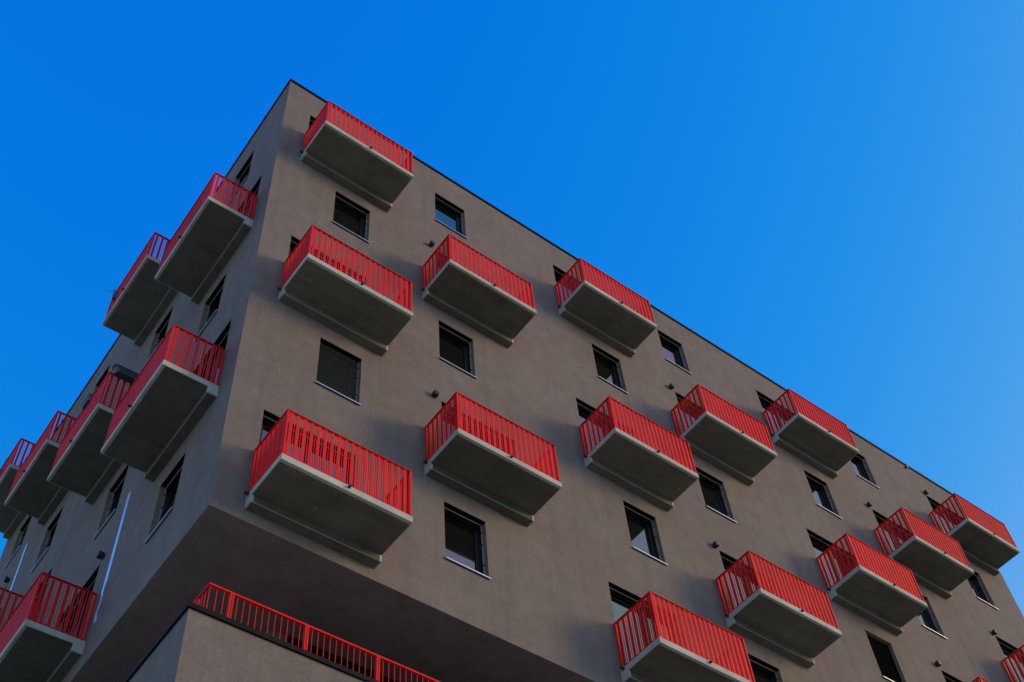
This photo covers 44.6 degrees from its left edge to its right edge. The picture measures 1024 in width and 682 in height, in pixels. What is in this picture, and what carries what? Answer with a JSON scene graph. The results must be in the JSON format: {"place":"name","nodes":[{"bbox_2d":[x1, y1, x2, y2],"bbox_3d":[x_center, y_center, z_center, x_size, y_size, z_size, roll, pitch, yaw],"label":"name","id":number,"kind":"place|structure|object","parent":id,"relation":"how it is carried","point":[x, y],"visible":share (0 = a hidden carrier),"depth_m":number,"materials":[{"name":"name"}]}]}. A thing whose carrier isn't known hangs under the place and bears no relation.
{"place":"outdoors","nodes":[
{"label":"outdoors","id":0,"kind":"place"},
{"bbox_2d":[0,78,1023,681],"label":"apartment building","id":1,"kind":"structure","parent":0,"point":[274,462],"depth_m":26.83,"materials":[{"name":"paint"}]},
{"bbox_2d":[3,576,10,582],"bbox_3d":[-13.199,6.240,32.626,0.130,0.122,0.110,29,-62,-23],"label":"wall lamp","id":2,"kind":"object","parent":1,"relation":"attached to","point":[6,579],"visible":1,"depth_m":32.59,"materials":[{"name":"black metal"}]},
{"bbox_2d":[4,516,31,568],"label":"window","id":3,"kind":"structure","parent":1,"relation":"in","point":[24,528],"depth_m":35.17,"materials":[{"name":"black glass"}]},
{"bbox_2d":[35,569,51,605],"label":"balcony door","id":4,"kind":"structure","parent":1,"relation":"in","point":[51,569],"depth_m":28.58,"materials":[{"name":"black glass"}]},
{"bbox_2d":[30,507,62,572],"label":"window","id":5,"kind":"structure","parent":1,"relation":"in","point":[52,527],"depth_m":31.26,"materials":[{"name":"black glass"}]},
{"bbox_2d":[60,565,99,636],"bbox_3d":[-8.389,5.674,23.754,0.216,2.280,1.920,29,-62,-23],"label":"balcony door","id":6,"kind":"structure","parent":1,"relation":"in","point":[89,585],"depth_m":24.53,"materials":[{"name":"black glass"}]},
{"bbox_2d":[82,394,92,409],"bbox_3d":[-9.491,1.391,27.959,0.182,0.160,0.449,29,-62,-23],"label":"planter box","id":7,"kind":"object","parent":1,"relation":"on","point":[87,400],"visible":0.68,"depth_m":27.89,"materials":[{"name":"grey plastic"}]},
{"bbox_2d":[96,550,105,559],"bbox_3d":[-7.966,4.151,24.193,0.130,0.122,0.110,29,-62,-23],"label":"wall lamp","id":8,"kind":"object","parent":1,"relation":"attached to","point":[100,555],"visible":1,"depth_m":24.16,"materials":[{"name":"black metal"}]},
{"bbox_2d":[96,363,110,385],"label":"window","id":9,"kind":"structure","parent":1,"relation":"in","point":[107,369],"depth_m":36.15,"materials":[{"name":"black glass"}]},
{"bbox_2d":[92,465,127,539],"bbox_3d":[-8.292,3.379,26.170,0.267,1.526,1.002,29,-62,-23],"label":"window","id":10,"kind":"structure","parent":1,"relation":"in","point":[117,487],"depth_m":26.73,"materials":[{"name":"black glass"}]},
{"bbox_2d":[108,287,119,300],"bbox_3d":[-10.487,-1.223,33.098,0.542,0.527,0.447,-3,-54,-3],"label":"potted plant","id":11,"kind":"object","parent":1,"relation":"on","point":[114,295],"visible":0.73,"depth_m":32.90,"materials":[{"name":"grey plant"}]},
{"bbox_2d":[112,364,138,383],"bbox_3d":[-8.466,0.775,27.556,0.770,0.190,0.214,29,-62,-23],"label":"planter box","id":12,"kind":"object","parent":1,"relation":"attached to","point":[125,373],"visible":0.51,"depth_m":27.46,"materials":[{"name":"grey plastic"}]},
{"bbox_2d":[143,307,172,366],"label":"window","id":13,"kind":"structure","parent":1,"relation":"in","point":[162,329],"depth_m":31.63,"materials":[{"name":"black glass"}]},
{"bbox_2d":[144,454,184,543],"bbox_3d":[-6.063,2.813,22.197,0.267,1.526,1.002,29,-62,-23],"label":"window","id":14,"kind":"structure","parent":1,"relation":"in","point":[171,483],"depth_m":22.72,"materials":[{"name":"black glass"}]},
{"bbox_2d":[193,274,225,341],"bbox_3d":[-6.453,-0.694,27.099,0.267,1.526,1.002,29,-62,-23],"label":"window","id":15,"kind":"structure","parent":1,"relation":"in","point":[213,301],"depth_m":27.67,"materials":[{"name":"black glass"}]},
{"bbox_2d":[193,319,231,383],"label":"balcony door","id":16,"kind":"structure","parent":1,"relation":"in","point":[221,341],"depth_m":24.94,"materials":[{"name":"black glass"}]},
{"bbox_2d":[227,151,253,204],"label":"window","id":17,"kind":"structure","parent":1,"relation":"in","point":[243,174],"depth_m":32.52,"materials":[{"name":"black glass"}]},
{"bbox_2d":[238,175,261,218],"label":"balcony door","id":18,"kind":"structure","parent":1,"relation":"in","point":[255,189],"depth_m":29.79,"materials":[{"name":"black glass"}]},
{"bbox_2d":[259,410,354,482],"bbox_3d":[-3.616,2.390,21.587,1.920,2.280,0.216,30,-62,-23],"label":"balcony door","id":19,"kind":"structure","parent":1,"relation":"in","point":[269,420],"depth_m":22.30,"materials":[{"name":"black glass"}]},
{"bbox_2d":[308,115,315,127],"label":"balcony door","id":20,"kind":"structure","parent":1,"relation":"in","point":[312,119],"depth_m":31.90,"materials":[{"name":"black glass"}]},
{"bbox_2d":[288,236,365,281],"bbox_3d":[-3.997,-1.106,26.486,1.920,2.280,0.216,30,-62,-23],"label":"balcony door","id":21,"kind":"structure","parent":1,"relation":"in","point":[294,241],"depth_m":27.25,"materials":[{"name":"black glass"}]},
{"bbox_2d":[315,338,360,404],"bbox_3d":[-3.431,0.647,24.491,1.002,1.526,0.267,30,-62,-23],"label":"window","id":22,"kind":"structure","parent":1,"relation":"in","point":[337,370],"depth_m":24.68,"materials":[{"name":"black metal"}]},
{"bbox_2d":[332,191,369,242],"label":"window","id":23,"kind":"structure","parent":1,"relation":"in","point":[348,215],"depth_m":29.75,"materials":[{"name":"black glass"}]},
{"bbox_2d":[429,240,434,246],"bbox_3d":[-1.986,-2.404,30.883,0.110,0.122,0.130,30,-62,-23],"label":"wall lamp","id":24,"kind":"object","parent":1,"relation":"attached to","point":[431,243],"visible":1,"depth_m":30.84,"materials":[{"name":"black metal"}]},
{"bbox_2d":[432,390,438,397],"bbox_3d":[-1.597,1.103,25.981,0.110,0.122,0.130,30,-62,-23],"label":"wall lamp","id":25,"kind":"object","parent":1,"relation":"attached to","point":[435,393],"visible":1,"depth_m":25.94,"materials":[{"name":"black metal"}]},
{"bbox_2d":[435,193,467,238],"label":"window","id":26,"kind":"structure","parent":1,"relation":"in","point":[448,214],"depth_m":33.37,"materials":[{"name":"black glass"}]},
{"bbox_2d":[439,321,476,378],"bbox_3d":[-1.293,0.243,28.093,1.002,1.526,0.267,30,-62,-23],"label":"window","id":27,"kind":"structure","parent":1,"relation":"in","point":[454,347],"depth_m":28.42,"materials":[{"name":"black glass"}]},
{"bbox_2d":[444,502,490,578],"bbox_3d":[-0.904,3.749,23.190,1.002,1.526,0.267,30,-62,-23],"label":"window","id":28,"kind":"structure","parent":1,"relation":"in","point":[464,547],"depth_m":23.45,"materials":[{"name":"black glass"}]},
{"bbox_2d":[441,401,513,452],"bbox_3d":[-0.706,2.432,25.569,1.920,2.280,0.216,30,-62,-23],"label":"balcony door","id":29,"kind":"structure","parent":1,"relation":"in","point":[442,403],"depth_m":26.38,"materials":[{"name":"black glass"}]},
{"bbox_2d":[553,265,579,304],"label":"balcony door","id":30,"kind":"structure","parent":1,"relation":"in","point":[558,273],"depth_m":35.06,"materials":[{"name":"black glass"}]},
{"bbox_2d":[576,398,635,450],"bbox_3d":[2.308,2.534,29.603,1.920,2.280,0.216,30,-62,-23],"label":"balcony door","id":31,"kind":"structure","parent":1,"relation":"in","point":[584,410],"depth_m":30.18,"materials":[{"name":"black glass"}]},
{"bbox_2d":[592,344,628,393],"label":"window","id":32,"kind":"structure","parent":1,"relation":"in","point":[606,364],"depth_m":32.89,"materials":[{"name":"black glass"}]},
{"bbox_2d":[608,582,680,661],"bbox_3d":[2.712,6.032,24.732,1.920,2.280,0.216,30,-62,-23],"label":"balcony door","id":33,"kind":"structure","parent":1,"relation":"in","point":[622,600],"depth_m":25.30,"materials":[{"name":"black glass"}]},
{"bbox_2d":[623,501,667,565],"bbox_3d":[2.867,4.289,27.596,1.002,1.526,0.267,30,-62,-23],"label":"window","id":34,"kind":"structure","parent":1,"relation":"in","point":[640,524],"depth_m":27.91,"materials":[{"name":"black glass"}]},
{"bbox_2d":[657,329,691,374],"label":"window","id":35,"kind":"structure","parent":1,"relation":"in","point":[671,348],"depth_m":36.54,"materials":[{"name":"black glass"}]},
{"bbox_2d":[675,392,721,428],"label":"balcony door","id":36,"kind":"structure","parent":1,"relation":"in","point":[679,397],"depth_m":34.22,"materials":[{"name":"black glass"}]},
{"bbox_2d":[712,540,719,547],"bbox_3d":[4.754,4.753,29.146,0.110,0.122,0.130,30,-62,-23],"label":"wall lamp","id":37,"kind":"object","parent":1,"relation":"attached to","point":[715,543],"visible":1,"depth_m":29.10,"materials":[{"name":"black metal"}]},
{"bbox_2d":[695,467,736,522],"bbox_3d":[5.013,3.889,31.202,1.002,1.526,0.267,30,-62,-23],"label":"window","id":38,"kind":"structure","parent":1,"relation":"in","point":[710,486],"depth_m":31.56,"materials":[{"name":"black glass"}]},
{"bbox_2d":[719,551,777,606],"bbox_3d":[5.614,6.070,28.711,1.920,2.280,0.216,30,-62,-23],"label":"balcony door","id":39,"kind":"structure","parent":1,"relation":"in","point":[727,560],"depth_m":29.29,"materials":[{"name":"black glass"}]},
{"bbox_2d":[748,654,778,681],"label":"window","id":40,"kind":"structure","parent":1,"relation":"in","point":[763,671],"depth_m":26.87,"materials":[{"name":"black glass"}]},
{"bbox_2d":[756,390,794,431],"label":"balcony door","id":41,"kind":"structure","parent":1,"relation":"in","point":[765,402],"depth_m":38.25,"materials":[{"name":"black glass"}]},
{"bbox_2d":[804,470,842,519],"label":"window","id":42,"kind":"structure","parent":1,"relation":"in","point":[817,486],"depth_m":36.02,"materials":[{"name":"black glass"}]},
{"bbox_2d":[806,528,853,587],"bbox_3d":[8.596,6.154,32.728,1.920,2.280,0.216,30,-62,-23],"label":"balcony door","id":43,"kind":"structure","parent":1,"relation":"in","point":[819,544],"depth_m":33.37,"materials":[{"name":"black glass"}]},
{"bbox_2d":[851,454,879,488],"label":"window","id":44,"kind":"structure","parent":1,"relation":"in","point":[857,461],"depth_m":39.53,"materials":[{"name":"black glass"}]},
{"bbox_2d":[866,634,901,681],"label":"window","id":45,"kind":"structure","parent":1,"relation":"in","point":[881,651],"depth_m":30.86,"materials":[{"name":"black glass"}]},
{"bbox_2d":[872,509,912,551],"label":"balcony door","id":46,"kind":"structure","parent":1,"relation":"in","point":[880,518],"depth_m":37.39,"materials":[{"name":"black glass"}]},
{"bbox_2d":[918,595,947,639],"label":"window","id":47,"kind":"structure","parent":1,"relation":"in","point":[924,617],"depth_m":34.40,"materials":[{"name":"black glass"}]},
{"bbox_2d":[934,660,941,666],"bbox_3d":[11.009,8.343,32.272,0.110,0.122,0.130,30,-62,-23],"label":"wall lamp","id":48,"kind":"object","parent":1,"relation":"attached to","point":[937,663],"visible":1,"depth_m":32.23,"materials":[{"name":"black metal"}]},
{"bbox_2d":[927,496,962,533],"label":"balcony door","id":49,"kind":"structure","parent":1,"relation":"in","point":[933,503],"depth_m":41.36,"materials":[{"name":"black glass"}]},
{"bbox_2d":[941,670,961,681],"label":"balcony door","id":50,"kind":"structure","parent":1,"relation":"in","point":[948,678],"depth_m":32.44,"materials":[{"name":"black glass"}]},
{"bbox_2d":[967,571,998,609],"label":"window","id":51,"kind":"structure","parent":1,"relation":"in","point":[972,580],"depth_m":38.58,"materials":[{"name":"black glass"}]},
{"bbox_2d":[995,636,1023,681],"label":"balcony door","id":52,"kind":"structure","parent":1,"relation":"in","point":[1007,648],"depth_m":36.47,"materials":[{"name":"black glass"}]},
{"bbox_2d":[0,0,1023,616],"label":"sky","id":53,"kind":"structure","parent":0,"point":[829,194],"materials":[{"name":"blue"}]}
]}

